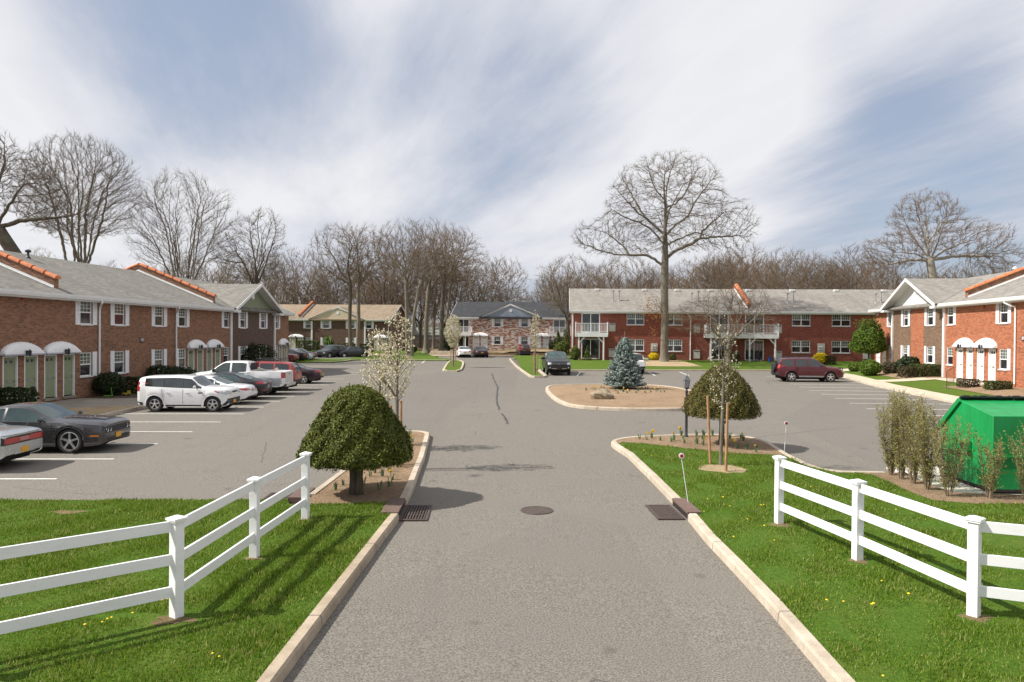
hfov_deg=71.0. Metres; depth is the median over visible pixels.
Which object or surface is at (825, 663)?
kerb
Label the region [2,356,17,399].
door
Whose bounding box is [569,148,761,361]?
oak tree
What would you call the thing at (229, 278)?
tree
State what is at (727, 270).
tree
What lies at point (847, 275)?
tree
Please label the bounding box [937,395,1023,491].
dumpster
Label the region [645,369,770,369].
lawn
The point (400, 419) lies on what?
wooden stake
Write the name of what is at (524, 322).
window
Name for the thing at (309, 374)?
parked car
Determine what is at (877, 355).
door
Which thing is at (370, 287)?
tree
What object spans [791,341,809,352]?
window
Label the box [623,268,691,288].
tree
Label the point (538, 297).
tree
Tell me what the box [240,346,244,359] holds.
window
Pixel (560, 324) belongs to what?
sliding door
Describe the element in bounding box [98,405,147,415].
kerb
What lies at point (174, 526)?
rail fence
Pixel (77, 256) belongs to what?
tree
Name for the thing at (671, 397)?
planting bed
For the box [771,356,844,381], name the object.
parked suv
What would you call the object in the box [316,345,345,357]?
parked suv
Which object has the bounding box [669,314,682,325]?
window
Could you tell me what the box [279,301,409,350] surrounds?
apartment building
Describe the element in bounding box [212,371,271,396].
parked car
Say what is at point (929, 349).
window
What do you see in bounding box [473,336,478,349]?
door
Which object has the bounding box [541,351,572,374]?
pickup truck
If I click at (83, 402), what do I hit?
path
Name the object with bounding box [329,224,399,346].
tree
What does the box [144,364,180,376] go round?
dark shrub
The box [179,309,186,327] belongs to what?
window
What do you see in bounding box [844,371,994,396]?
lawn
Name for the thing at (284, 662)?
kerb
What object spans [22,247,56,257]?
tree
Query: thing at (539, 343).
door
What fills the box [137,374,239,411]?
parked car
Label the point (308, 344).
hedge
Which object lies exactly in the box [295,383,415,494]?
yew tree
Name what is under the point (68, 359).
door
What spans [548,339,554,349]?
vase shrub
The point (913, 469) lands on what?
forsythia bush
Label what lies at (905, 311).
window
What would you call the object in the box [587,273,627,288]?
tree
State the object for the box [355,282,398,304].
tree
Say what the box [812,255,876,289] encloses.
tree
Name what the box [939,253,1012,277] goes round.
tree
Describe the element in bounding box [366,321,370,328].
window
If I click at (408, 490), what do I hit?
kerb
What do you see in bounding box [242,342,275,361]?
bush
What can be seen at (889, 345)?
window
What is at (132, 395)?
planting bed
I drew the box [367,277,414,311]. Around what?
tree
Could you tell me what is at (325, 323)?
window
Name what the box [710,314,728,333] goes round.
sliding door
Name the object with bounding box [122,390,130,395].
toy truck
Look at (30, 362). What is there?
door
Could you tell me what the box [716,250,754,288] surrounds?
tree
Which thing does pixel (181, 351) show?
window
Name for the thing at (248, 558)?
bare soil
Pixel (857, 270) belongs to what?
tree
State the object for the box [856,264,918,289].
tree
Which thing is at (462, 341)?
sliding door
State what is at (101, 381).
dark shrub
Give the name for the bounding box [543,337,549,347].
door
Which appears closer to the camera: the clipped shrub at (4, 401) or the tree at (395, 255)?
the clipped shrub at (4, 401)
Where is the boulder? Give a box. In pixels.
[589,389,613,398]
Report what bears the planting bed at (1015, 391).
on the lawn at (935, 385)
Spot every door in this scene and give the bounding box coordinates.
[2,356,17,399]
[24,355,39,401]
[43,354,58,400]
[62,354,76,398]
[188,349,193,369]
[197,349,202,371]
[207,348,212,370]
[215,348,220,367]
[279,345,281,360]
[284,345,286,361]
[290,337,294,348]
[374,338,378,350]
[429,337,438,346]
[458,319,468,331]
[458,336,468,346]
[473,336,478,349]
[481,336,487,347]
[534,337,540,347]
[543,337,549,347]
[553,320,565,332]
[581,313,599,332]
[581,339,599,358]
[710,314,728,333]
[712,340,727,359]
[745,314,763,333]
[745,340,763,359]
[876,353,879,365]
[882,347,885,363]
[955,348,962,378]
[966,348,972,380]
[977,348,983,382]
[988,349,995,380]
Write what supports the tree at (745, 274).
on the ground at (430, 348)
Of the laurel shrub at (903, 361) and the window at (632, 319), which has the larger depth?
the window at (632, 319)
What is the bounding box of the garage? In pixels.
[409,327,451,346]
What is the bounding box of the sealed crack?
[491,373,508,423]
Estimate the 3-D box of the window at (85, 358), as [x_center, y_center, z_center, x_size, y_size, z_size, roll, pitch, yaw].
[-22.495,1.261,37.847,0.180,1.310,1.040,0,1,3]
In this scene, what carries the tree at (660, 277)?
on the ground at (430, 348)
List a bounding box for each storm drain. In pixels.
[263,487,314,503]
[381,498,431,520]
[645,498,701,519]
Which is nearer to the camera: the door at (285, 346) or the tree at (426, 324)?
the door at (285, 346)
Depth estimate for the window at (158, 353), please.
44.95 m
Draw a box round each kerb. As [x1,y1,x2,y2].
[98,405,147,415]
[257,513,398,681]
[310,430,429,505]
[313,359,400,361]
[443,360,463,371]
[509,358,770,377]
[545,384,690,410]
[611,434,884,502]
[688,513,854,681]
[842,376,955,402]
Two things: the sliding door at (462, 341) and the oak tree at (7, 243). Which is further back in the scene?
the sliding door at (462, 341)
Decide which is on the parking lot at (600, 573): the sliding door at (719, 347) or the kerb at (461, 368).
the kerb at (461, 368)
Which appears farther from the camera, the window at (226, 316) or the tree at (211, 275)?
the tree at (211, 275)
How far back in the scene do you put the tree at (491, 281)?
132.48 m
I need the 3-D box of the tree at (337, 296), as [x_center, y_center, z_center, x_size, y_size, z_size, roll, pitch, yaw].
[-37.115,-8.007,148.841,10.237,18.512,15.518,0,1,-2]
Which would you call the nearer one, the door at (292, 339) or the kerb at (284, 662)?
the kerb at (284, 662)
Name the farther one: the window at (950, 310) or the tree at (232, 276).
the tree at (232, 276)
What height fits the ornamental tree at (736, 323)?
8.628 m
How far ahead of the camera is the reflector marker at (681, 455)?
15.07 m
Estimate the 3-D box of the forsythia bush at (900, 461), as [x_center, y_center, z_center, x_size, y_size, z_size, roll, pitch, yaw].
[9.645,2.251,17.688,0.953,2.312,0.768,0,1,-34]
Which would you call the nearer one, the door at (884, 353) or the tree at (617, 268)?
the door at (884, 353)
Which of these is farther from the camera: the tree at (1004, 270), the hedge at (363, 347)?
the hedge at (363, 347)
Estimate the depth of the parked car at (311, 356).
83.26 m
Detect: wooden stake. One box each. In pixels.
[399,401,401,466]
[706,396,711,463]
[724,403,728,470]
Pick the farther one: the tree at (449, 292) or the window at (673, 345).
the tree at (449, 292)
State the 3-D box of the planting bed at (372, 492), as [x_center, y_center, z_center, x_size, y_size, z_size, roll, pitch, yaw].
[-3.563,3.463,20.358,2.010,0.386,10.690,0,1,-2]
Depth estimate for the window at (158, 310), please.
44.92 m
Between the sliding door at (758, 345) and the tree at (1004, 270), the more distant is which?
the tree at (1004, 270)
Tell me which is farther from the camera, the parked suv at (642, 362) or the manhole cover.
the parked suv at (642, 362)
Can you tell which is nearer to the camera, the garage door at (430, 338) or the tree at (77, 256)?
the tree at (77, 256)
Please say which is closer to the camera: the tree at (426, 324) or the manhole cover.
the manhole cover
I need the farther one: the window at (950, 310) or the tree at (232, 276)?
the tree at (232, 276)
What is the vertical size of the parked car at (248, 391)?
1.418 m
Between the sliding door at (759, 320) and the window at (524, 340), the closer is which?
the sliding door at (759, 320)
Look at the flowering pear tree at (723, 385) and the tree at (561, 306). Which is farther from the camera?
the tree at (561, 306)
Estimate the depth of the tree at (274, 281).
134.53 m
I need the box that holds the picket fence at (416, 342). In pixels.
[409,339,438,347]
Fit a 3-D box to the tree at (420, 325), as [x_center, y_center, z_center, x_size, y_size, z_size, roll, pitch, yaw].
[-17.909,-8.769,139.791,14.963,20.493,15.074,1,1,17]
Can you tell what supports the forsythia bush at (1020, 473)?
on the planting bed at (934, 492)
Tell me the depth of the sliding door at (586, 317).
77.12 m
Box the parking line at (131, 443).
[106,443,157,443]
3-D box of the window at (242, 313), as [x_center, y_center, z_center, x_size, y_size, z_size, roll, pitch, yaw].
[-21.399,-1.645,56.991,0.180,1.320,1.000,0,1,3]
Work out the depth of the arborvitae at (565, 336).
97.64 m
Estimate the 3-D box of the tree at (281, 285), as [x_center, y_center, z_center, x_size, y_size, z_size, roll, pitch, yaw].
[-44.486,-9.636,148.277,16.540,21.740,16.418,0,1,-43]
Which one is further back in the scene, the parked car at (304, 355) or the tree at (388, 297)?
the tree at (388, 297)
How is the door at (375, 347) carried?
in the apartment building at (311, 320)
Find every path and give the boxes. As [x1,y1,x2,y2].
[49,398,138,407]
[869,378,931,381]
[930,378,983,384]
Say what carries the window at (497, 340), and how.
in the apartment building at (497, 325)
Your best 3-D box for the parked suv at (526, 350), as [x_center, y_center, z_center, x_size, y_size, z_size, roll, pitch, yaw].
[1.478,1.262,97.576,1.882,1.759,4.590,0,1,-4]
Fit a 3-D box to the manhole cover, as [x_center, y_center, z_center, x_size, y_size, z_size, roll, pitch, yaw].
[0.522,3.536,15.008,0.690,0.013,0.690,0,1,-2]
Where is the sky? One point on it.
(512, 122)
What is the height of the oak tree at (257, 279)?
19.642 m
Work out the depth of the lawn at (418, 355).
87.30 m
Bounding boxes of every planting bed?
[73,391,136,398]
[310,431,429,503]
[549,384,690,407]
[616,435,783,454]
[858,369,945,378]
[864,472,1023,503]
[945,385,1023,395]
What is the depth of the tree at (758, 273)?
112.33 m
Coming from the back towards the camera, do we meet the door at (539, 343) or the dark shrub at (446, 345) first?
the door at (539, 343)
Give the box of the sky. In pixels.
[0,0,1023,326]
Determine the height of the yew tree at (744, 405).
2.685 m
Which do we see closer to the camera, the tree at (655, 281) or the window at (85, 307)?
the window at (85, 307)
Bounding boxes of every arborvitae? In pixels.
[552,328,560,350]
[560,327,570,355]
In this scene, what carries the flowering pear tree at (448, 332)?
on the lawn at (458, 365)
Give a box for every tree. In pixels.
[0,130,105,252]
[5,129,150,262]
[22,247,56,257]
[121,165,247,279]
[151,260,185,277]
[163,252,206,280]
[163,253,235,283]
[176,261,239,283]
[209,207,286,283]
[210,261,262,283]
[214,272,246,283]
[216,253,260,283]
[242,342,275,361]
[246,246,286,291]
[264,247,333,303]
[264,256,299,303]
[265,272,296,303]
[269,282,316,303]
[279,261,335,304]
[281,272,342,304]
[291,269,354,304]
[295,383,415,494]
[306,220,376,346]
[308,257,348,304]
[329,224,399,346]
[334,261,363,304]
[340,272,378,304]
[342,263,401,304]
[343,230,426,308]
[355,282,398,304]
[359,325,398,404]
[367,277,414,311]
[370,251,425,304]
[371,215,434,355]
[377,307,416,417]
[384,253,448,347]
[400,282,438,326]
[401,217,470,355]
[404,230,459,352]
[405,244,460,348]
[416,262,472,327]
[418,226,475,350]
[419,283,449,323]
[424,249,478,316]
[428,226,488,350]
[438,273,490,312]
[445,314,462,365]
[452,254,504,301]
[456,277,506,301]
[457,252,521,301]
[482,254,531,301]
[499,284,534,301]
[525,290,548,301]
[530,312,541,373]
[532,271,568,301]
[533,251,603,352]
[539,265,582,301]
[540,274,590,300]
[555,272,590,306]
[558,265,615,300]
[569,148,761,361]
[580,263,639,288]
[586,250,660,288]
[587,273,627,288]
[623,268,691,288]
[627,270,677,288]
[635,265,684,288]
[660,254,723,288]
[667,277,789,364]
[674,260,729,288]
[674,274,708,288]
[681,362,762,444]
[685,257,746,286]
[686,247,743,288]
[692,252,750,288]
[697,260,768,288]
[705,250,785,288]
[707,314,743,464]
[708,243,781,288]
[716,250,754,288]
[740,258,798,288]
[748,255,784,287]
[749,246,820,288]
[750,253,806,288]
[768,273,821,288]
[769,249,843,288]
[786,254,845,288]
[787,258,846,288]
[787,266,859,288]
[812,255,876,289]
[814,264,868,289]
[821,252,892,289]
[824,241,884,289]
[837,258,905,289]
[845,271,901,289]
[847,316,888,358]
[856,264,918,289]
[858,186,1023,278]
[866,262,939,289]
[920,261,976,278]
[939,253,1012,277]
[973,261,1013,276]
[990,263,1014,273]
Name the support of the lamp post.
on the planting bed at (763, 447)
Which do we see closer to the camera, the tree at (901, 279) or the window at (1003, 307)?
the window at (1003, 307)
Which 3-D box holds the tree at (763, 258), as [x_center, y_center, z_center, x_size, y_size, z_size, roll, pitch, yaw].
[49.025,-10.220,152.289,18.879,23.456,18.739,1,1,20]
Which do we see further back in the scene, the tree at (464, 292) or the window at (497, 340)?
the tree at (464, 292)
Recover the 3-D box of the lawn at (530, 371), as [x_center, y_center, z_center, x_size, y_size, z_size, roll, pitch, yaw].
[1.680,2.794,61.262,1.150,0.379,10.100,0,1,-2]
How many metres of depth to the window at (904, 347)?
59.10 m
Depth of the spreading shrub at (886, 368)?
57.37 m
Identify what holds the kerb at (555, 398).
on the parking lot at (600, 573)
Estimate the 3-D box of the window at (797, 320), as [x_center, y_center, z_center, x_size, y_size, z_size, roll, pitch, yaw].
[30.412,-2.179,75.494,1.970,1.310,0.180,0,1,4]
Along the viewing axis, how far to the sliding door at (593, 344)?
77.14 m
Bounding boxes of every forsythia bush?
[872,387,914,474]
[882,388,923,478]
[892,391,936,483]
[905,399,953,489]
[926,413,976,496]
[971,425,1012,498]
[1004,423,1023,498]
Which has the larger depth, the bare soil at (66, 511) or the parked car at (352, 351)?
the parked car at (352, 351)
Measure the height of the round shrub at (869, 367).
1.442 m
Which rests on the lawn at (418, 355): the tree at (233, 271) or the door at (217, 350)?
the tree at (233, 271)
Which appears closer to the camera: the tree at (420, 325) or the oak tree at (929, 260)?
the oak tree at (929, 260)
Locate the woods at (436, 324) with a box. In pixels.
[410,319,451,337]
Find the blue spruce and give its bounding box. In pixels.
[603,336,647,387]
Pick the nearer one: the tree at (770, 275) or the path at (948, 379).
the path at (948, 379)
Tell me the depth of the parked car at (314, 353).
84.97 m
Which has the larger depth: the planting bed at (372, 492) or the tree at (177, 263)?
the tree at (177, 263)
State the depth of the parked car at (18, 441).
19.39 m
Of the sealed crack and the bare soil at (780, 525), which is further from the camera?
the sealed crack
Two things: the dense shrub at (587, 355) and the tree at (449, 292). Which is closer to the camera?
the dense shrub at (587, 355)
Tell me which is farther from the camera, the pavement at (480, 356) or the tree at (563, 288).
the tree at (563, 288)
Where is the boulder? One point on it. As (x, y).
(603, 394)
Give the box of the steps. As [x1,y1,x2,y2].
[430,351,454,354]
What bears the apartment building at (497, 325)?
on the ground at (430, 348)
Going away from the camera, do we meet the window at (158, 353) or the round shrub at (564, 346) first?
the window at (158, 353)
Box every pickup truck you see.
[192,360,295,394]
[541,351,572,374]
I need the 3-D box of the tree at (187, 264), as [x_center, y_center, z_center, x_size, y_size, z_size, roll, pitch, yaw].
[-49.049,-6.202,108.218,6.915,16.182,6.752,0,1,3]
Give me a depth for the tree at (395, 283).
143.78 m
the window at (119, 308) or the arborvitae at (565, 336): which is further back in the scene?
the arborvitae at (565, 336)
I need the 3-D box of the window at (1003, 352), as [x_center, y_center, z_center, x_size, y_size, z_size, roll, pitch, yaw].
[30.498,1.167,44.522,0.180,1.320,1.000,1,1,7]
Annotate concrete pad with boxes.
[886,467,1023,494]
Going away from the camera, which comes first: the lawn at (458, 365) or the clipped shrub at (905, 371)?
the clipped shrub at (905, 371)
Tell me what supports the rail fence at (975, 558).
on the lawn at (778, 577)
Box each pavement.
[432,355,543,356]
[844,373,958,399]
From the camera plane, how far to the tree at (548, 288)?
137.27 m
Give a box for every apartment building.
[0,249,295,401]
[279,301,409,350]
[449,302,570,352]
[569,284,896,360]
[868,267,1023,387]
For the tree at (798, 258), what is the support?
on the ground at (430, 348)
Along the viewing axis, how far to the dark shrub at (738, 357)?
72.04 m
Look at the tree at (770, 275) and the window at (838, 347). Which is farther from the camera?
the tree at (770, 275)
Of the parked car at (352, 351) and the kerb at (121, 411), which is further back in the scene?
the parked car at (352, 351)
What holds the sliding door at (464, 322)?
in the apartment building at (497, 325)
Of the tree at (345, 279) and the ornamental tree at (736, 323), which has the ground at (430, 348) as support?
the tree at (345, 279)
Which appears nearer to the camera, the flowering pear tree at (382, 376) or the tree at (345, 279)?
the flowering pear tree at (382, 376)
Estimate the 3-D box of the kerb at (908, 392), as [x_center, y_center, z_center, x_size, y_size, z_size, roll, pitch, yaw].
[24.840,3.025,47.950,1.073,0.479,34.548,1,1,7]
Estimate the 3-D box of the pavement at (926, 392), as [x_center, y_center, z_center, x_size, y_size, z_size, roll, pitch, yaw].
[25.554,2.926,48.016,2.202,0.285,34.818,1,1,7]
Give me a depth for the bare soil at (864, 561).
11.37 m
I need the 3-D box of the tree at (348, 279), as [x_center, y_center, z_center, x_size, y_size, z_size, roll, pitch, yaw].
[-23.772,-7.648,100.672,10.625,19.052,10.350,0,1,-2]
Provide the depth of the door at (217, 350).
52.85 m
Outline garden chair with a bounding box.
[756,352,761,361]
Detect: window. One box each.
[80,302,92,325]
[80,352,92,377]
[114,304,125,325]
[115,351,125,373]
[155,307,164,326]
[155,350,163,369]
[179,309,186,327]
[179,349,184,366]
[224,312,229,327]
[224,347,227,361]
[240,312,245,328]
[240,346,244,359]
[261,313,265,328]
[306,321,310,328]
[323,321,328,328]
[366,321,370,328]
[494,319,500,326]
[494,337,500,344]
[521,319,527,326]
[521,337,527,343]
[627,314,643,324]
[628,339,643,351]
[668,340,682,351]
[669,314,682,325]
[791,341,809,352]
[792,314,810,326]
[831,315,850,326]
[831,341,850,353]
[889,345,890,360]
[902,310,907,326]
[903,346,906,355]
[926,308,932,325]
[926,346,932,363]
[945,347,952,365]
[946,307,952,325]
[998,303,1007,323]
[998,349,1006,370]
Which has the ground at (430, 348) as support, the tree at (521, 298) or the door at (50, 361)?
the tree at (521, 298)
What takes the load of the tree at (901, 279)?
on the ground at (430, 348)
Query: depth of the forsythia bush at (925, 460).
16.50 m
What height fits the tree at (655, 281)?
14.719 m
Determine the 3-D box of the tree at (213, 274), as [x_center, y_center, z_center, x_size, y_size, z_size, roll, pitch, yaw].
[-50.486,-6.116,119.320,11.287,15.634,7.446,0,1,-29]
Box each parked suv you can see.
[256,358,301,387]
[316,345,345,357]
[515,344,530,354]
[633,353,645,372]
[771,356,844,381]
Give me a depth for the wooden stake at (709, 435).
19.52 m
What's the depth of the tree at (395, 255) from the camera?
96.37 m
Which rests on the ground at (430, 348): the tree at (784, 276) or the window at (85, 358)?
the tree at (784, 276)
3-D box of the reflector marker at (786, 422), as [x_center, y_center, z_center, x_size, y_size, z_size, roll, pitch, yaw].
[7.498,2.807,19.641,0.131,1.234,0.048,1,1,13]
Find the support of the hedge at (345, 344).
on the lawn at (418, 355)
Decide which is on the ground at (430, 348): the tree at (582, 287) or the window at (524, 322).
the tree at (582, 287)
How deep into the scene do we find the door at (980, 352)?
47.28 m
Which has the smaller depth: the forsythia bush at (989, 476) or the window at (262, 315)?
the forsythia bush at (989, 476)
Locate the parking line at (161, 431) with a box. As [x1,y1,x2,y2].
[130,431,192,431]
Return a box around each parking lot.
[0,357,952,681]
[314,356,359,358]
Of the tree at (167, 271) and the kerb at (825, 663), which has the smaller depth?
the kerb at (825, 663)
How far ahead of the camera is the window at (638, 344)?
76.80 m
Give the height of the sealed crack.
0.241 m
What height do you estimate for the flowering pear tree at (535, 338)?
5.297 m
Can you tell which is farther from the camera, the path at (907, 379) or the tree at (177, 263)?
the tree at (177, 263)
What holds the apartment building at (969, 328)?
on the ground at (430, 348)
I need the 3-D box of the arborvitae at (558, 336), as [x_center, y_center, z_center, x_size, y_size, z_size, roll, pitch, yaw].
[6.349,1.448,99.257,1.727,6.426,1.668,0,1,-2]
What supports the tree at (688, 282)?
on the ground at (430, 348)
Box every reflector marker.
[679,453,687,500]
[784,421,788,452]
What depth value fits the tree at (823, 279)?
122.73 m
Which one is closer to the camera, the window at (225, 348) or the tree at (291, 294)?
the window at (225, 348)
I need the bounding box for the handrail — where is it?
[946,367,953,387]
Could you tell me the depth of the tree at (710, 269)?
145.98 m
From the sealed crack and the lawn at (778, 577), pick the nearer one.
the lawn at (778, 577)
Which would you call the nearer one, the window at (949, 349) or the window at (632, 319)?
the window at (949, 349)
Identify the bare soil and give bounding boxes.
[49,510,87,513]
[66,405,137,414]
[151,616,197,624]
[244,556,261,559]
[646,360,698,365]
[698,464,746,472]
[769,523,790,527]
[848,559,867,563]
[958,613,992,622]
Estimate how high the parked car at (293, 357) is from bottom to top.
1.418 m
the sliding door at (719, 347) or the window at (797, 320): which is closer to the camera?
the window at (797, 320)
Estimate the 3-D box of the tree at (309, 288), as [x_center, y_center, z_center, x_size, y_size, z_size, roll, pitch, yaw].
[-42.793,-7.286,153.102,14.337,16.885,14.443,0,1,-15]
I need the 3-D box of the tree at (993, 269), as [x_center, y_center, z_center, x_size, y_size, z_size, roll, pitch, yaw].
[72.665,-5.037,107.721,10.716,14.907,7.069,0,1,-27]
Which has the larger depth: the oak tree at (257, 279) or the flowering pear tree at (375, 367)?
the oak tree at (257, 279)
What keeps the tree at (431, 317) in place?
on the ground at (430, 348)
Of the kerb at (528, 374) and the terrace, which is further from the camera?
the terrace
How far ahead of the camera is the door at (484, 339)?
112.05 m
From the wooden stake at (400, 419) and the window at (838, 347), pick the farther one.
the window at (838, 347)
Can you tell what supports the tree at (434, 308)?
on the ground at (430, 348)
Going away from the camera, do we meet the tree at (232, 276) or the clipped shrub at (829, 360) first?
the clipped shrub at (829, 360)
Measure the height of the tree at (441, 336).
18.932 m
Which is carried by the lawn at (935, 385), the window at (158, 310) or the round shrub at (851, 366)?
the round shrub at (851, 366)
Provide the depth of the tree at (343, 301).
147.18 m
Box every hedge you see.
[296,340,319,351]
[338,343,354,347]
[353,344,373,351]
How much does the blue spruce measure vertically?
3.500 m
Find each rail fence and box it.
[0,451,311,634]
[772,455,1023,617]
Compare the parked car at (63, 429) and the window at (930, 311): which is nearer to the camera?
the parked car at (63, 429)
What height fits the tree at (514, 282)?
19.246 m
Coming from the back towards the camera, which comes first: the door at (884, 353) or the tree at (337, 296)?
the tree at (337, 296)
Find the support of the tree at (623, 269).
on the ground at (430, 348)
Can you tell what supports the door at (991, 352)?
in the apartment building at (969, 328)
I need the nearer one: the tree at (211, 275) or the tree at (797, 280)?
the tree at (211, 275)
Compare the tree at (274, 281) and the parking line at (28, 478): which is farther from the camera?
the tree at (274, 281)
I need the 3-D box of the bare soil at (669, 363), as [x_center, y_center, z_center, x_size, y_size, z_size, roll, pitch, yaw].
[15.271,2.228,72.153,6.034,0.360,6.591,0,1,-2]
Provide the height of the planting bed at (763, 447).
0.334 m
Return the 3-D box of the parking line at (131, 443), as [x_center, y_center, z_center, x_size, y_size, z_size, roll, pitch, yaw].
[-14.268,3.345,23.378,5.400,0.025,0.100,0,1,-1]
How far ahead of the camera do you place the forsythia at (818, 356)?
71.32 m
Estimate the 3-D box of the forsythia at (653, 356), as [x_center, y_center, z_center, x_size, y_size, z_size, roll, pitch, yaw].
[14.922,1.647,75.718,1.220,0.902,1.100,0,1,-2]
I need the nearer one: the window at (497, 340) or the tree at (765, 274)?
the window at (497, 340)
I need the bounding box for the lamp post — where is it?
[683,373,690,436]
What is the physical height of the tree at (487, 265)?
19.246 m
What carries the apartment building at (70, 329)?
on the ground at (430, 348)
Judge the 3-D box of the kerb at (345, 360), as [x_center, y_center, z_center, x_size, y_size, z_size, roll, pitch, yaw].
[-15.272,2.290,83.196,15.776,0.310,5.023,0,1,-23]
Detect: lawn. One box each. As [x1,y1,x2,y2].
[0,499,386,681]
[290,349,451,362]
[444,360,461,371]
[512,355,860,368]
[523,369,541,375]
[620,442,1023,681]
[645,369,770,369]
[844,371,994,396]
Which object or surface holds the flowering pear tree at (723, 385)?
on the bare soil at (717, 468)
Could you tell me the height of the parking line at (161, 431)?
0.025 m
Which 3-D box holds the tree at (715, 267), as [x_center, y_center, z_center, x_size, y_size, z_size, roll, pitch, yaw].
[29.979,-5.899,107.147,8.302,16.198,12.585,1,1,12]
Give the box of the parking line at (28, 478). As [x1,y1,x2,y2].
[0,478,56,478]
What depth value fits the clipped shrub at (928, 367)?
52.73 m
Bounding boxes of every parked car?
[0,402,130,452]
[0,423,42,462]
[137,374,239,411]
[202,375,257,400]
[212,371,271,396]
[288,349,308,360]
[288,352,299,361]
[291,348,314,359]
[296,348,316,356]
[297,363,324,383]
[338,346,367,356]
[455,346,470,356]
[471,346,487,356]
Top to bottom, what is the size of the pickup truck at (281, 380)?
1.929 m
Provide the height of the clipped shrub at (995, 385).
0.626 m
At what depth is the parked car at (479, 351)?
94.15 m
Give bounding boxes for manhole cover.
[521,506,552,514]
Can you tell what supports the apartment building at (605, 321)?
on the ground at (430, 348)
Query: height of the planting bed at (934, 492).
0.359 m
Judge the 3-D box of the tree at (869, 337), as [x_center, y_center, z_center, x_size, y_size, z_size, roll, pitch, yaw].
[31.016,0.218,62.424,3.211,4.826,3.184,0,1,-2]
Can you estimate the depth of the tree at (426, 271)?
95.42 m
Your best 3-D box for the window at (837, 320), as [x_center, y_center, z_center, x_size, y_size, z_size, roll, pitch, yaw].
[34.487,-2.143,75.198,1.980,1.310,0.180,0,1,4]
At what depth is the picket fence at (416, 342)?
140.21 m
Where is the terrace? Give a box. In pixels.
[429,347,570,353]
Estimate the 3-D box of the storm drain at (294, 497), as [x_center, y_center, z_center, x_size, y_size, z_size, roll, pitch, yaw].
[-4.995,3.426,15.935,1.030,0.170,1.100,0,1,-2]
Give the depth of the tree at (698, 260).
140.58 m
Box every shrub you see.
[0,386,39,405]
[92,371,126,395]
[108,376,143,393]
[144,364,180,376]
[166,366,197,373]
[323,334,333,345]
[438,337,455,350]
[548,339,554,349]
[555,341,569,353]
[570,346,580,359]
[583,346,591,359]
[668,353,676,359]
[730,351,740,362]
[821,355,836,364]
[847,361,859,370]
[858,359,882,375]
[881,361,897,373]
[894,356,919,372]
[895,366,923,377]
[908,363,940,376]
[956,378,980,387]
[982,380,1013,389]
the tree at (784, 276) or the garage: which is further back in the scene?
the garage
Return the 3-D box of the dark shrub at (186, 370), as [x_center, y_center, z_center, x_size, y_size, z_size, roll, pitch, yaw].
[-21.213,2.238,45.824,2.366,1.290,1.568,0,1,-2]
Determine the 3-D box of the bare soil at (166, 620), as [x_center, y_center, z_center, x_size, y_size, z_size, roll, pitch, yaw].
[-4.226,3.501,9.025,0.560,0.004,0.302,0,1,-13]
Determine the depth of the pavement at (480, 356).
97.34 m
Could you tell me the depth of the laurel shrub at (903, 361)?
56.27 m
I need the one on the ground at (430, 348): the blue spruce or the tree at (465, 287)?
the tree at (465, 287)
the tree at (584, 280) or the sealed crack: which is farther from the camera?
the tree at (584, 280)
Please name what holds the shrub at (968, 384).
on the planting bed at (1015, 391)
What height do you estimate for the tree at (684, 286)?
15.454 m
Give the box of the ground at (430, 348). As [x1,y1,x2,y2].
[416,347,438,350]
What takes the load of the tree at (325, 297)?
on the ground at (430, 348)
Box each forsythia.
[648,352,658,359]
[813,352,826,363]
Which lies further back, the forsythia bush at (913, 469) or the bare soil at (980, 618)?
the forsythia bush at (913, 469)
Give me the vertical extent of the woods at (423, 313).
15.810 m
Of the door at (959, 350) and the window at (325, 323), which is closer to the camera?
the door at (959, 350)
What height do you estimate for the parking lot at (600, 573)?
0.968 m
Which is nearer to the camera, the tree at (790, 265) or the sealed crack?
the sealed crack
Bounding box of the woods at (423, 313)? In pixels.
[275,283,612,338]
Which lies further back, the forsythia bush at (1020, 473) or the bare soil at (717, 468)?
the bare soil at (717, 468)
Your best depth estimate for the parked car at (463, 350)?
93.72 m
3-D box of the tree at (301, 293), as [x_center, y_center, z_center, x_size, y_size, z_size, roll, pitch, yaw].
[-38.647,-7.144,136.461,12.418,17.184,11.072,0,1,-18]
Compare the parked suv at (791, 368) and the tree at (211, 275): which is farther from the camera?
the tree at (211, 275)

